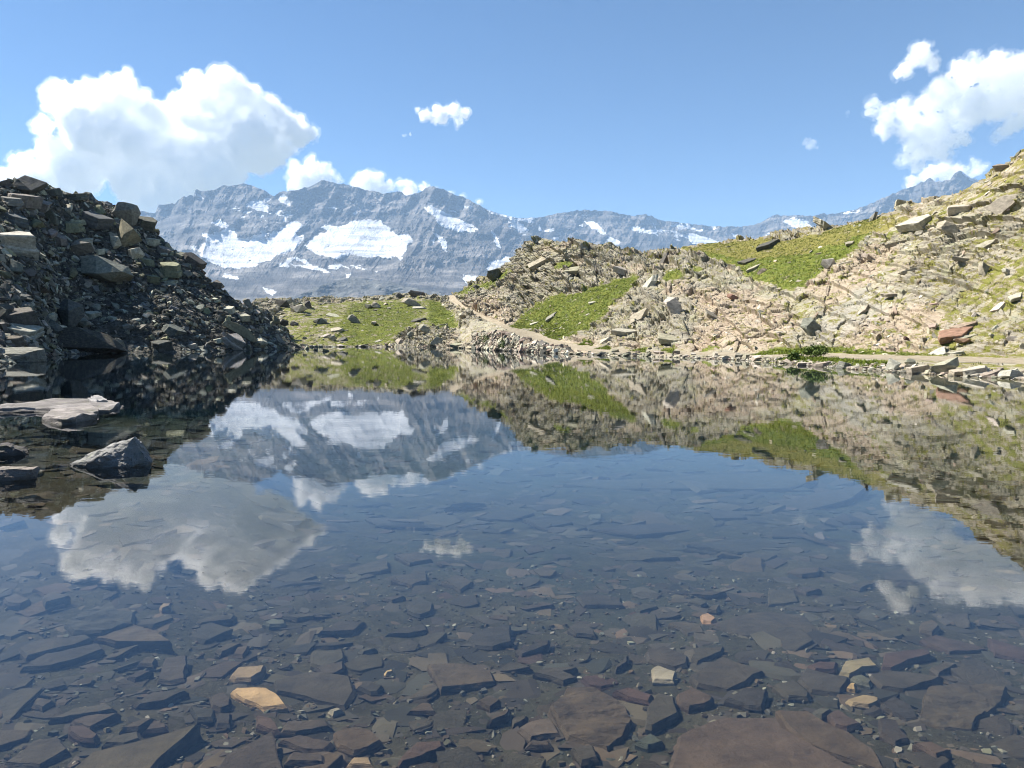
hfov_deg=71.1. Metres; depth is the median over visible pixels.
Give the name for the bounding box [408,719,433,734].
slate
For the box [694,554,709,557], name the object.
slate
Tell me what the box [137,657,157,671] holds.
slate
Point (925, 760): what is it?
slate
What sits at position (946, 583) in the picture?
slate
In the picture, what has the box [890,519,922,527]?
slate
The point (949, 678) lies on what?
slate
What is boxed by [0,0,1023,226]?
sky
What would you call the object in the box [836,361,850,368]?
shore stone
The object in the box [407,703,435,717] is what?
slate
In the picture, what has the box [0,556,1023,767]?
bed pebbles
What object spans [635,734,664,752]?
slate
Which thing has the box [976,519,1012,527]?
slate
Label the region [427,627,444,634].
slate
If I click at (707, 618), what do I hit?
slate
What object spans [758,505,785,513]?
slate
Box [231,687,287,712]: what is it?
slate
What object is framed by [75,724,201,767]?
slate
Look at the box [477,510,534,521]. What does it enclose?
slate
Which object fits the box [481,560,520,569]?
slate
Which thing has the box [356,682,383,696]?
slate
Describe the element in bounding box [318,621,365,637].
slate
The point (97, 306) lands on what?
boulder
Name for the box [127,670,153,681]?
slate
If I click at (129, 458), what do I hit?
boulder
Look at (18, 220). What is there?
flat rock
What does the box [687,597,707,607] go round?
slate
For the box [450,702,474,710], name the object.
slate
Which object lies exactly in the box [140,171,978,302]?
mountain range
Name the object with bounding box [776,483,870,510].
slate
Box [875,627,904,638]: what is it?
slate
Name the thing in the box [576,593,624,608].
slate
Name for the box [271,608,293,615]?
slate
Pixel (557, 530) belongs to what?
slate
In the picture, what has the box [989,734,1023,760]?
slate
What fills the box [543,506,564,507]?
slate
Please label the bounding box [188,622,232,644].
slate
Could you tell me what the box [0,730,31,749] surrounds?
slate
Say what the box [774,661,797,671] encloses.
slate
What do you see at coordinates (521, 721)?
slate
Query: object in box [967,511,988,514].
slate
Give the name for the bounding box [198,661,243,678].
slate
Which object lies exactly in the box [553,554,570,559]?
slate
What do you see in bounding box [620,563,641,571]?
slate
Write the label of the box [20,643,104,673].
slate
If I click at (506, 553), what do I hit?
slate
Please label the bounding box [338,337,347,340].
flat rock
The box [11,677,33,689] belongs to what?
slate
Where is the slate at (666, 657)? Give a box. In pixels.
[645,646,688,669]
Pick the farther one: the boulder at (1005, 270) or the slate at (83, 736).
the boulder at (1005, 270)
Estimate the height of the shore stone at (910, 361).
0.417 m
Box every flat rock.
[0,179,12,187]
[0,231,38,260]
[0,398,123,412]
[1,196,24,205]
[5,213,28,228]
[5,335,26,346]
[6,307,40,324]
[7,193,42,208]
[7,323,44,339]
[28,341,38,346]
[38,200,51,212]
[42,276,50,281]
[42,405,98,423]
[47,188,62,196]
[49,313,57,319]
[55,233,67,245]
[65,221,85,232]
[66,193,88,200]
[72,297,82,301]
[73,220,85,224]
[77,238,92,244]
[80,211,114,229]
[85,311,101,318]
[87,395,106,402]
[92,249,104,254]
[114,309,123,312]
[138,216,157,231]
[138,324,146,329]
[140,257,154,266]
[145,238,159,246]
[147,275,159,284]
[149,340,173,351]
[157,245,173,254]
[160,262,182,277]
[161,324,186,335]
[162,280,177,284]
[174,251,183,258]
[181,252,206,270]
[188,343,197,348]
[213,338,222,343]
[221,333,245,350]
[223,306,235,313]
[238,314,249,321]
[276,336,285,343]
[326,313,339,316]
[331,327,343,331]
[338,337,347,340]
[395,338,403,343]
[411,318,426,321]
[413,306,426,308]
[429,337,446,345]
[450,342,460,347]
[527,257,546,268]
[545,312,555,321]
[562,266,578,273]
[593,336,612,344]
[611,328,636,335]
[613,266,627,275]
[629,308,648,323]
[641,274,658,288]
[657,332,680,344]
[660,251,668,262]
[704,309,719,319]
[737,258,755,264]
[746,263,760,271]
[756,239,779,251]
[813,216,831,228]
[845,241,853,245]
[857,304,869,314]
[861,253,875,260]
[880,293,897,297]
[884,240,905,248]
[894,199,914,208]
[895,214,931,231]
[898,266,922,274]
[928,346,945,354]
[938,326,973,343]
[945,351,964,354]
[947,204,971,215]
[949,321,977,328]
[952,256,968,261]
[953,334,977,340]
[975,239,997,248]
[984,193,1020,213]
[989,301,1004,311]
[1007,292,1021,302]
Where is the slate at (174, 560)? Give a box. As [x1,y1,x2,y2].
[155,555,184,567]
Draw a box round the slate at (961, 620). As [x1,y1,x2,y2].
[940,612,971,628]
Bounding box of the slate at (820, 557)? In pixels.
[809,555,827,559]
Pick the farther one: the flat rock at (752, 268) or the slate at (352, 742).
the flat rock at (752, 268)
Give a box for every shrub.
[478,331,490,344]
[783,350,800,360]
[798,341,834,356]
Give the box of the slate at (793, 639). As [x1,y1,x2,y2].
[773,627,818,650]
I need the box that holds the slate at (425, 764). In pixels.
[409,761,439,767]
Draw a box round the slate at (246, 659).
[241,655,256,662]
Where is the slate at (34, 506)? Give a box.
[26,505,42,507]
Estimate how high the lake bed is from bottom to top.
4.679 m
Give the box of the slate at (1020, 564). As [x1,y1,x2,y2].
[1014,562,1023,567]
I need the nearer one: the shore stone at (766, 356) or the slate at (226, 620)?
the slate at (226, 620)
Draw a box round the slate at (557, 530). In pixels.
[547,527,566,533]
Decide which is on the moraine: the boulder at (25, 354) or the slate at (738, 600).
the boulder at (25, 354)
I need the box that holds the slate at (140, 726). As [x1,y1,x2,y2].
[119,718,156,734]
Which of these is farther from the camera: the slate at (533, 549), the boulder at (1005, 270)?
the boulder at (1005, 270)
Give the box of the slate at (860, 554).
[846,551,868,558]
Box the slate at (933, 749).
[912,742,951,759]
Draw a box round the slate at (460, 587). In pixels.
[445,580,471,593]
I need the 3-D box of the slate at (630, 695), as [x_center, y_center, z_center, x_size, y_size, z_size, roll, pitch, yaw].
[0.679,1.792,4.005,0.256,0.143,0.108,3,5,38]
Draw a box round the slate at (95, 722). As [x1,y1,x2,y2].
[70,713,120,731]
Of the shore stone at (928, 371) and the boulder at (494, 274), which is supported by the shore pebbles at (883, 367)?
the shore stone at (928, 371)
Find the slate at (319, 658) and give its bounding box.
[310,649,344,670]
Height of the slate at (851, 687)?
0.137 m
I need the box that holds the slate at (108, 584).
[97,577,115,590]
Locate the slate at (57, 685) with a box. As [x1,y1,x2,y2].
[35,678,65,690]
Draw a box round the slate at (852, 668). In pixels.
[839,657,879,678]
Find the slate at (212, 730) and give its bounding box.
[205,721,236,733]
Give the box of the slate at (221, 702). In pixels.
[210,692,231,713]
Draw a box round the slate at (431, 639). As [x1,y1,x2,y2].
[419,632,447,646]
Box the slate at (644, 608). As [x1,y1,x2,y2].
[634,603,658,612]
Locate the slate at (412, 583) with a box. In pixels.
[391,579,427,588]
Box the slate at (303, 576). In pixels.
[274,571,317,581]
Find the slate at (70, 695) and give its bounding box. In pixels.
[60,694,78,699]
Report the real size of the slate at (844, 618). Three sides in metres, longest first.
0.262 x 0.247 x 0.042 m
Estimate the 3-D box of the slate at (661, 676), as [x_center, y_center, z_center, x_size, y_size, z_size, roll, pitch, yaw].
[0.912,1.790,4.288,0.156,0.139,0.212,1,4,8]
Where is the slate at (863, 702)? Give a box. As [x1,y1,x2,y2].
[845,695,880,709]
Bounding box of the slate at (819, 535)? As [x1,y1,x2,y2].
[814,532,824,539]
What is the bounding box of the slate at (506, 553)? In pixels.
[492,549,512,557]
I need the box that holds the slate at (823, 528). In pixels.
[814,525,837,530]
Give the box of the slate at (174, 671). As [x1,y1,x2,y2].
[157,655,187,685]
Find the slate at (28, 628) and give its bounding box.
[18,620,63,633]
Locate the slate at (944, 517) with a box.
[930,514,954,519]
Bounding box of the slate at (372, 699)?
[358,693,391,703]
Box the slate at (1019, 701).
[1006,700,1023,703]
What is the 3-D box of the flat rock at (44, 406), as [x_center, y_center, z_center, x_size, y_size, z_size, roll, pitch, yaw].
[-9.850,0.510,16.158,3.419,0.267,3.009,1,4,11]
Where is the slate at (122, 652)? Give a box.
[103,645,137,659]
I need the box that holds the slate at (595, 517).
[589,513,601,520]
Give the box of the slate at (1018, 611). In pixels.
[1008,605,1023,617]
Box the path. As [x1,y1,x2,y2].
[449,295,1023,363]
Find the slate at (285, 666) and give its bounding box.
[278,663,291,670]
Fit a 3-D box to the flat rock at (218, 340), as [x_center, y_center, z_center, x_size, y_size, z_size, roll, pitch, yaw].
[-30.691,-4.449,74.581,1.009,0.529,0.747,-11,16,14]
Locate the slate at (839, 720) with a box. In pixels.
[827,710,862,732]
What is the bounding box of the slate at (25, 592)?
[18,588,34,596]
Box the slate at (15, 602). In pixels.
[3,594,30,610]
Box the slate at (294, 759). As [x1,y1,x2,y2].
[284,752,324,767]
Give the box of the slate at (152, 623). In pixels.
[135,614,172,628]
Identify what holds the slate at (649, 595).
on the lake bed
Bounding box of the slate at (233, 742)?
[206,737,252,748]
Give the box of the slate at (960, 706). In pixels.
[920,682,1009,730]
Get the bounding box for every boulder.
[0,347,46,362]
[0,442,28,464]
[0,466,39,490]
[10,259,22,273]
[13,175,46,194]
[13,299,20,304]
[29,218,44,227]
[40,286,50,292]
[44,210,58,225]
[47,228,57,238]
[49,319,63,332]
[56,327,126,353]
[57,299,84,326]
[65,204,72,213]
[69,267,77,278]
[69,437,152,480]
[70,240,94,255]
[78,317,93,326]
[80,255,132,281]
[92,304,100,309]
[93,205,105,214]
[110,235,121,248]
[112,202,140,225]
[115,338,125,347]
[117,218,141,246]
[128,247,144,258]
[212,280,224,288]
[222,320,256,341]
[242,298,252,308]
[257,336,267,347]
[272,316,279,323]
[275,299,289,306]
[280,319,288,325]
[290,304,307,312]
[290,321,298,325]
[304,301,311,308]
[317,318,326,323]
[328,335,336,340]
[347,314,359,322]
[371,302,380,307]
[395,292,403,298]
[402,297,420,305]
[408,290,425,296]
[418,324,430,333]
[458,312,465,318]
[487,268,501,281]
[663,296,682,313]
[727,294,738,300]
[757,268,767,274]
[800,317,820,335]
[820,258,835,268]
[869,212,877,220]
[914,230,923,236]
[936,220,958,235]
[954,338,970,342]
[978,262,989,274]
[992,164,1008,170]
[1001,268,1008,274]
[1006,336,1016,340]
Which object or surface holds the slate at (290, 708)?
on the lake bed
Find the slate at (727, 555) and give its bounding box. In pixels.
[716,552,741,558]
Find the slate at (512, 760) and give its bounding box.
[503,752,545,767]
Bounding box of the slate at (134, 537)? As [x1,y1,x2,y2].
[119,531,165,546]
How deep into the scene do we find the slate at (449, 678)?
4.27 m
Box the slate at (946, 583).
[928,580,957,585]
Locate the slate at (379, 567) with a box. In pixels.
[348,558,389,575]
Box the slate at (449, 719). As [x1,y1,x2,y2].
[428,709,466,729]
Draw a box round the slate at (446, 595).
[437,592,452,598]
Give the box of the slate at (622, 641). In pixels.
[612,637,634,644]
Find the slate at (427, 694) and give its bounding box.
[398,683,438,703]
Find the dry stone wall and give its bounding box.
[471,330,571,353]
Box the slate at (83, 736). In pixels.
[68,725,99,747]
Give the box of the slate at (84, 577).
[63,569,108,584]
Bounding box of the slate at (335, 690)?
[274,672,356,710]
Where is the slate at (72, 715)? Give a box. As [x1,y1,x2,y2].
[48,704,117,724]
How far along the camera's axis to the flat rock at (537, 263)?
103.29 m
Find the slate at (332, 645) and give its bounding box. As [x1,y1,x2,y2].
[313,641,352,649]
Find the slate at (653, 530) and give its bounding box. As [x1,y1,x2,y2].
[589,523,691,538]
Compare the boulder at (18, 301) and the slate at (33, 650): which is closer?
the slate at (33, 650)
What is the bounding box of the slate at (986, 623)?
[976,618,1018,629]
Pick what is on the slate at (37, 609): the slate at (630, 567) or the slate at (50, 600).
the slate at (50, 600)
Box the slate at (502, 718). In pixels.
[486,709,510,728]
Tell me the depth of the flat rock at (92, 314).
70.15 m
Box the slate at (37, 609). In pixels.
[15,600,65,616]
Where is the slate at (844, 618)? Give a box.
[821,613,855,624]
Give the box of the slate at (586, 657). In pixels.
[568,653,590,663]
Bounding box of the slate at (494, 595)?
[484,592,498,596]
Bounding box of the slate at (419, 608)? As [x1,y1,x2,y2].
[406,597,433,618]
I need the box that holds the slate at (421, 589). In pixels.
[412,585,437,594]
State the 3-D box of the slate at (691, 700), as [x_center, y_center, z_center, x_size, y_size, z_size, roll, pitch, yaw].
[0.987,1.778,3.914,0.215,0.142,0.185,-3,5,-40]
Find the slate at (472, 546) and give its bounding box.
[466,543,485,550]
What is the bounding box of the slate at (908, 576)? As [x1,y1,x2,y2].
[883,567,928,584]
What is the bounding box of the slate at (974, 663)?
[957,659,992,668]
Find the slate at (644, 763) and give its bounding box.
[638,759,661,767]
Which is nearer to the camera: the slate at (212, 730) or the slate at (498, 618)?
the slate at (212, 730)
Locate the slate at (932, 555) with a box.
[921,554,940,557]
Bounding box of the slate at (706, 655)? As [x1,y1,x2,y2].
[691,646,724,664]
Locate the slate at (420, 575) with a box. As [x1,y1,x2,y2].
[394,571,427,586]
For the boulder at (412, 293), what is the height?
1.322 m
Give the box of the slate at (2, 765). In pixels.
[0,762,8,767]
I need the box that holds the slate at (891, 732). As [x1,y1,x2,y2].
[878,718,909,747]
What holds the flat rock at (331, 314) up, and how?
on the hillside
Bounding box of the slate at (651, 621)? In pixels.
[621,613,658,630]
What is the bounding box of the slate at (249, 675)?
[229,665,265,684]
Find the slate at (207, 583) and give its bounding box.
[197,580,215,585]
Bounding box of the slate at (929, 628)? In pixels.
[919,620,939,636]
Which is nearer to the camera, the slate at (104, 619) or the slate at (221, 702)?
the slate at (221, 702)
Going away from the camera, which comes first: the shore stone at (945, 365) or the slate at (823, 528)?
the slate at (823, 528)
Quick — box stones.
[254,150,1023,355]
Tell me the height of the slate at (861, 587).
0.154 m
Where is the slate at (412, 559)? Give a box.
[394,552,432,566]
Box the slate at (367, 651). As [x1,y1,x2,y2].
[357,647,377,654]
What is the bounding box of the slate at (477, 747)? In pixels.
[457,739,495,756]
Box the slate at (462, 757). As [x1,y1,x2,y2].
[436,746,486,767]
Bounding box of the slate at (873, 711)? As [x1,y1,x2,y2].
[863,705,881,716]
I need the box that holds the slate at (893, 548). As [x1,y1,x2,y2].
[880,542,896,549]
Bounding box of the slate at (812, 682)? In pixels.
[797,668,849,696]
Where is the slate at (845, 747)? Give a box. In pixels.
[775,710,882,767]
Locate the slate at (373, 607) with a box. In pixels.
[363,604,382,611]
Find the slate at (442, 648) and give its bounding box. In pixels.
[414,643,456,659]
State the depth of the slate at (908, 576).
6.63 m
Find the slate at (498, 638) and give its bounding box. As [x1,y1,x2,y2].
[468,625,511,651]
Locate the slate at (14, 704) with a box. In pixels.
[0,687,45,722]
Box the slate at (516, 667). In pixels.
[498,662,532,672]
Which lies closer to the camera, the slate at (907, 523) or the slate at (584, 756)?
the slate at (584, 756)
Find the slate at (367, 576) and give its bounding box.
[360,574,375,579]
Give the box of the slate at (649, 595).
[633,591,662,598]
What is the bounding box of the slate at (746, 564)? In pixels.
[728,557,762,571]
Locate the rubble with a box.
[0,177,301,365]
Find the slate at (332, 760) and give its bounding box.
[299,751,342,767]
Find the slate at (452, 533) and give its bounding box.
[434,530,460,536]
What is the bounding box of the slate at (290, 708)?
[257,704,293,713]
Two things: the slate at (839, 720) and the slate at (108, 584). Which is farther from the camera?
the slate at (108, 584)
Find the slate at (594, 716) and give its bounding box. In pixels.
[547,687,632,751]
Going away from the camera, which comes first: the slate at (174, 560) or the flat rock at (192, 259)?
the slate at (174, 560)
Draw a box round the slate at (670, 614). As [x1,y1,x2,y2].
[650,606,681,619]
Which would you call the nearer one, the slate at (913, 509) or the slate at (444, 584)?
the slate at (444, 584)
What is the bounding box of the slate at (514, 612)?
[507,610,520,614]
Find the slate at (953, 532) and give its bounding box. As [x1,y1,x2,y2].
[939,529,964,534]
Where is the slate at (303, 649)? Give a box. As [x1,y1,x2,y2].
[283,642,315,655]
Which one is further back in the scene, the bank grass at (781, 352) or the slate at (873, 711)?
the bank grass at (781, 352)
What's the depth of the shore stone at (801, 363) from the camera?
38.15 m
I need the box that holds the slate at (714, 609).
[707,605,720,614]
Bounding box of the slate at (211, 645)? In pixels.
[195,642,219,650]
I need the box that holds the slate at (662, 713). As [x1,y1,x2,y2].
[645,693,679,734]
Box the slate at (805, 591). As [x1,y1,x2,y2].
[794,587,821,595]
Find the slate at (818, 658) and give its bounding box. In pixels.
[809,653,829,662]
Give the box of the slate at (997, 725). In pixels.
[974,715,1017,736]
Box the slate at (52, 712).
[23,707,63,719]
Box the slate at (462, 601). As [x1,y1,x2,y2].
[448,595,478,607]
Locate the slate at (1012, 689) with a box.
[1006,685,1023,694]
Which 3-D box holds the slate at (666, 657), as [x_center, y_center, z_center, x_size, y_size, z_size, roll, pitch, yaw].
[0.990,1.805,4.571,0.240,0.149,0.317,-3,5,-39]
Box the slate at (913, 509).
[899,506,931,511]
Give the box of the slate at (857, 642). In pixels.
[847,639,864,646]
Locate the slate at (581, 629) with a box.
[567,621,595,639]
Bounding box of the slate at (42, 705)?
[31,698,55,712]
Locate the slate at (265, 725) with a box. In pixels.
[256,715,280,738]
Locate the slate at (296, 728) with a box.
[280,719,332,737]
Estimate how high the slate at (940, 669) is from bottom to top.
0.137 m
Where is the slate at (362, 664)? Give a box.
[344,654,384,674]
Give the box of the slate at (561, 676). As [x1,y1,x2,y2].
[533,667,578,686]
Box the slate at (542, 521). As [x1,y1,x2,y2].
[521,516,572,527]
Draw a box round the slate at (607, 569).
[601,566,615,571]
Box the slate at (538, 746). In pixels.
[525,740,552,752]
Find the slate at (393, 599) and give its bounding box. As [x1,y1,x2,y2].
[382,596,405,602]
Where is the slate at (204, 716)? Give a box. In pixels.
[190,706,215,726]
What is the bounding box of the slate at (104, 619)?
[64,602,136,640]
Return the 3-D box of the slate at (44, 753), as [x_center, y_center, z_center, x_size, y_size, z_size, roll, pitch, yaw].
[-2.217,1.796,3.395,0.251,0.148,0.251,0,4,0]
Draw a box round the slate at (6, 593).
[0,588,11,599]
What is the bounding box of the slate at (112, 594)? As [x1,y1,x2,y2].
[102,591,118,599]
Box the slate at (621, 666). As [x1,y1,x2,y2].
[614,656,628,673]
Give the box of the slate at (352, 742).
[333,727,382,757]
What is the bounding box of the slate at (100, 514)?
[88,511,117,516]
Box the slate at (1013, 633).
[1000,629,1019,636]
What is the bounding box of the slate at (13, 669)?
[0,661,29,676]
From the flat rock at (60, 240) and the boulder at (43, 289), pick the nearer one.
the boulder at (43, 289)
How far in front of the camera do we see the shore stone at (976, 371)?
27.55 m
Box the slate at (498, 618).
[489,614,508,620]
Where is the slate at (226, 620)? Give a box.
[195,615,236,625]
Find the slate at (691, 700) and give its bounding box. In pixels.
[676,687,713,713]
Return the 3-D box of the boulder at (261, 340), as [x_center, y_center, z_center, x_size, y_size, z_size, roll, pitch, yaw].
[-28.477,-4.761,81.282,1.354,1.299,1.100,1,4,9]
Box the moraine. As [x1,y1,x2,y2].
[0,182,301,364]
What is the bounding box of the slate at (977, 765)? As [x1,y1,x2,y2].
[969,762,992,767]
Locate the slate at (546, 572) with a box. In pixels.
[533,567,555,578]
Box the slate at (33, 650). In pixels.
[18,635,92,661]
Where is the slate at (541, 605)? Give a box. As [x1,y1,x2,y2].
[520,602,554,611]
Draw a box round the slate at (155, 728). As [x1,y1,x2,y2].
[142,720,168,737]
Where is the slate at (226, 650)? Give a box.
[215,643,242,657]
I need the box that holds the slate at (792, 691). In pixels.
[772,680,810,703]
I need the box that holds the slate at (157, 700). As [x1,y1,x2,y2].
[132,690,189,709]
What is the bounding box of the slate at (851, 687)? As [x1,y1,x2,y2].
[846,683,856,692]
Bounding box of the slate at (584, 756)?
[570,745,598,767]
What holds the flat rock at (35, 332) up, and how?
on the moraine
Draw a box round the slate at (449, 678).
[427,663,495,695]
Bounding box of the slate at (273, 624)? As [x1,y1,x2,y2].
[262,619,285,629]
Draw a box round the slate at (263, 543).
[253,539,275,548]
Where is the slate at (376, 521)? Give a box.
[364,517,392,524]
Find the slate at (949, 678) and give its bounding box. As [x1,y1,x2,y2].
[940,674,958,682]
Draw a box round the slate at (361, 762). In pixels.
[346,757,373,767]
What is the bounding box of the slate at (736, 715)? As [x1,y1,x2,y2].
[729,713,743,717]
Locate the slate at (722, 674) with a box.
[688,657,764,691]
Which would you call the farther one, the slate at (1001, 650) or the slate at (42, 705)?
the slate at (1001, 650)
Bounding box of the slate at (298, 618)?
[283,614,316,622]
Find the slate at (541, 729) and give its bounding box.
[517,718,560,743]
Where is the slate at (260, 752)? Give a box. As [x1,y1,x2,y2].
[219,732,281,767]
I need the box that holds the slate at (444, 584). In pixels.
[441,575,472,588]
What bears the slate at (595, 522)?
on the lake bed
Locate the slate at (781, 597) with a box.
[768,590,798,606]
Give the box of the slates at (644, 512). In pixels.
[0,425,1023,560]
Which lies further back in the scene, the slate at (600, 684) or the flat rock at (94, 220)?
the flat rock at (94, 220)
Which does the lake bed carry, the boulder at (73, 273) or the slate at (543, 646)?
the slate at (543, 646)
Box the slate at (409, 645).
[388,640,420,652]
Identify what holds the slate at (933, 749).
on the lake bed
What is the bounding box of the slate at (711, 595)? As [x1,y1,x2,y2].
[682,591,726,599]
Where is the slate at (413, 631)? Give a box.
[385,625,428,637]
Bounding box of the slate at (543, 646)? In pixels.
[515,640,549,657]
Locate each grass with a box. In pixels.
[284,156,1022,369]
[577,339,887,366]
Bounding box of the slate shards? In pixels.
[0,447,1023,767]
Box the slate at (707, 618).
[700,613,716,623]
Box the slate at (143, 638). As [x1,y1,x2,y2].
[93,624,173,653]
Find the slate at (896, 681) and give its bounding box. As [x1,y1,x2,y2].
[869,670,943,692]
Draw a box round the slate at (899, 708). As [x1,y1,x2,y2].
[880,696,917,720]
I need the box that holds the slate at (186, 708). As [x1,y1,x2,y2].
[180,705,193,712]
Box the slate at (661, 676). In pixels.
[651,666,676,685]
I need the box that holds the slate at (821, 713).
[812,708,832,720]
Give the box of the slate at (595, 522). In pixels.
[586,520,600,524]
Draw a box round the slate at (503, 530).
[499,528,513,533]
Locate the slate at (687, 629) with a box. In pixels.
[668,622,704,636]
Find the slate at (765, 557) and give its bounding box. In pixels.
[742,553,776,562]
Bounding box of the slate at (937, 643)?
[919,635,986,654]
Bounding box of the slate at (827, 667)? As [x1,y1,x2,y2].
[806,661,837,674]
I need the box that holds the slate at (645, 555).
[596,550,679,561]
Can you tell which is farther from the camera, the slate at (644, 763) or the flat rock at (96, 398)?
the flat rock at (96, 398)
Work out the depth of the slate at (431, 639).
5.05 m
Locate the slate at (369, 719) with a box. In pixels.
[353,714,375,724]
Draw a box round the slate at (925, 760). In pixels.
[898,752,951,767]
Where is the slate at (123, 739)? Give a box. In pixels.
[102,732,141,749]
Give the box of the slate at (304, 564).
[293,560,314,568]
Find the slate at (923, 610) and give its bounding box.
[915,606,928,613]
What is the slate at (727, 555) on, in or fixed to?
on the slate shards
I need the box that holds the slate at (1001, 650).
[987,638,1023,663]
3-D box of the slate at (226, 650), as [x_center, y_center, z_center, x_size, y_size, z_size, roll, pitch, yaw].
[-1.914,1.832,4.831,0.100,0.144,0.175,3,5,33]
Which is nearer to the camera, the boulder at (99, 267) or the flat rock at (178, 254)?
the boulder at (99, 267)
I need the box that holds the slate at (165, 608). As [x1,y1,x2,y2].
[159,603,171,613]
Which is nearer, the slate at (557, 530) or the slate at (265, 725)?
the slate at (265, 725)
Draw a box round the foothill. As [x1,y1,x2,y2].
[291,277,444,299]
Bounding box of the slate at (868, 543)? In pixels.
[847,541,879,546]
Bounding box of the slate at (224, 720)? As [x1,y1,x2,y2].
[215,713,231,730]
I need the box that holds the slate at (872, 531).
[860,529,874,532]
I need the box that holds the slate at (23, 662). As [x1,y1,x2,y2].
[15,660,32,664]
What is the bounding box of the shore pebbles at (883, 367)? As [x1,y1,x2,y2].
[316,341,1023,379]
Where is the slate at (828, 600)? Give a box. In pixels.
[812,596,843,605]
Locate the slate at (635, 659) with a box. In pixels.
[625,654,647,663]
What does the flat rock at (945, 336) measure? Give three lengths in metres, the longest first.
2.346 x 1.378 x 0.463 m
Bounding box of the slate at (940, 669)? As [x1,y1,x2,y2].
[929,663,957,675]
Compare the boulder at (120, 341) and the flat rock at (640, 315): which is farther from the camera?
the flat rock at (640, 315)
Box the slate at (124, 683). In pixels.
[113,675,151,688]
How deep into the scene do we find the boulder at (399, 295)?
133.83 m
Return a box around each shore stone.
[742,353,749,358]
[751,355,761,360]
[761,355,772,359]
[796,362,810,365]
[813,361,830,366]
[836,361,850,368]
[851,365,859,369]
[885,358,900,369]
[904,358,915,364]
[906,365,929,373]
[923,370,934,374]
[929,357,958,373]
[948,368,966,375]
[962,365,989,376]
[980,369,1000,377]
[998,370,1023,377]
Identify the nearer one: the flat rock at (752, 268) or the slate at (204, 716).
the slate at (204, 716)
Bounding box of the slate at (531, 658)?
[517,645,542,663]
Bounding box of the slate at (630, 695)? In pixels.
[612,687,653,705]
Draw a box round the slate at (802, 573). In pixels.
[787,567,819,578]
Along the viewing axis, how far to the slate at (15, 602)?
5.25 m
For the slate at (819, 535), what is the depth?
8.54 m
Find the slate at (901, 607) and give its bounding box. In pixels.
[880,601,915,613]
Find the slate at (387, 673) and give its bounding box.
[384,669,394,676]
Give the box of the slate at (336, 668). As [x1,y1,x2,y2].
[314,661,344,674]
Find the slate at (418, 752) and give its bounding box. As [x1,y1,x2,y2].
[398,741,444,767]
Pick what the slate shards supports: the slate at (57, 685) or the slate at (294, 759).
the slate at (57, 685)
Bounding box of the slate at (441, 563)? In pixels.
[435,561,450,566]
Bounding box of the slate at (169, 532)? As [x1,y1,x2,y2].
[162,529,176,535]
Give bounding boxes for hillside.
[252,149,1023,452]
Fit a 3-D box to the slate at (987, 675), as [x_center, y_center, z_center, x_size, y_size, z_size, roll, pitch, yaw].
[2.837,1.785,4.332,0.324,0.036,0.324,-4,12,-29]
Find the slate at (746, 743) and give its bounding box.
[669,718,852,767]
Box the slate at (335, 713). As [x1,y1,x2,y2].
[327,708,344,717]
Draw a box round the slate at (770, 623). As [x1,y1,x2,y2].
[712,612,818,636]
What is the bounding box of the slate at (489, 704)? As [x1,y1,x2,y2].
[476,695,500,712]
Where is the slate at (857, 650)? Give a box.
[847,647,867,653]
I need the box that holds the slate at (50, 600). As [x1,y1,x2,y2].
[42,592,70,609]
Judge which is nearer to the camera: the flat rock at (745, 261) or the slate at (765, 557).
the slate at (765, 557)
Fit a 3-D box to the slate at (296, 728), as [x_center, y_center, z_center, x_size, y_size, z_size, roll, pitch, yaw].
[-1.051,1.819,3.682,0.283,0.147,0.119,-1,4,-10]
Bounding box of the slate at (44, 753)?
[4,737,69,767]
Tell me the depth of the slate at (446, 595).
6.15 m
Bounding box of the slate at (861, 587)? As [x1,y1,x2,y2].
[850,581,878,591]
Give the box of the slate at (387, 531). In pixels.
[378,530,394,532]
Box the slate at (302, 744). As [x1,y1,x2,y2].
[278,735,334,753]
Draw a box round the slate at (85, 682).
[77,677,92,686]
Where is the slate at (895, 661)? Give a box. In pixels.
[881,648,930,670]
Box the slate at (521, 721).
[512,716,528,728]
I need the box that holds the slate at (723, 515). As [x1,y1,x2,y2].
[709,509,747,521]
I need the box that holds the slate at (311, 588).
[301,586,319,591]
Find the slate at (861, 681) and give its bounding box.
[850,675,871,689]
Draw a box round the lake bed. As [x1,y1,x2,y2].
[0,425,1023,767]
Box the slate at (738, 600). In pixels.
[726,592,749,605]
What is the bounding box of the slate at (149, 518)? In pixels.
[138,516,164,521]
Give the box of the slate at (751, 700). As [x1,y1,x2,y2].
[724,688,767,713]
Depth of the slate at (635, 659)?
4.60 m
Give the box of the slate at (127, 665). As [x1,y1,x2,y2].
[112,659,141,670]
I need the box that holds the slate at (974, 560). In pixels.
[957,559,982,562]
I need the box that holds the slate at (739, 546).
[683,538,787,554]
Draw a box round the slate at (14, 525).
[0,520,25,530]
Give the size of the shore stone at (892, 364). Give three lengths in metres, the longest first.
0.684 x 0.616 x 0.491 m
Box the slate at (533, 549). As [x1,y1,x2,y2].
[524,544,543,554]
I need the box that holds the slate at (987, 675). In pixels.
[949,667,1012,685]
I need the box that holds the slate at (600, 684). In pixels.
[581,675,618,691]
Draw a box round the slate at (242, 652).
[232,646,249,658]
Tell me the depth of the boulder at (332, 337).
102.50 m
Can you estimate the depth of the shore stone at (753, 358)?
44.19 m
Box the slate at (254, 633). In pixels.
[248,630,262,636]
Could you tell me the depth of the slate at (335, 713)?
3.88 m
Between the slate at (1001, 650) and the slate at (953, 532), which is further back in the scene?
the slate at (953, 532)

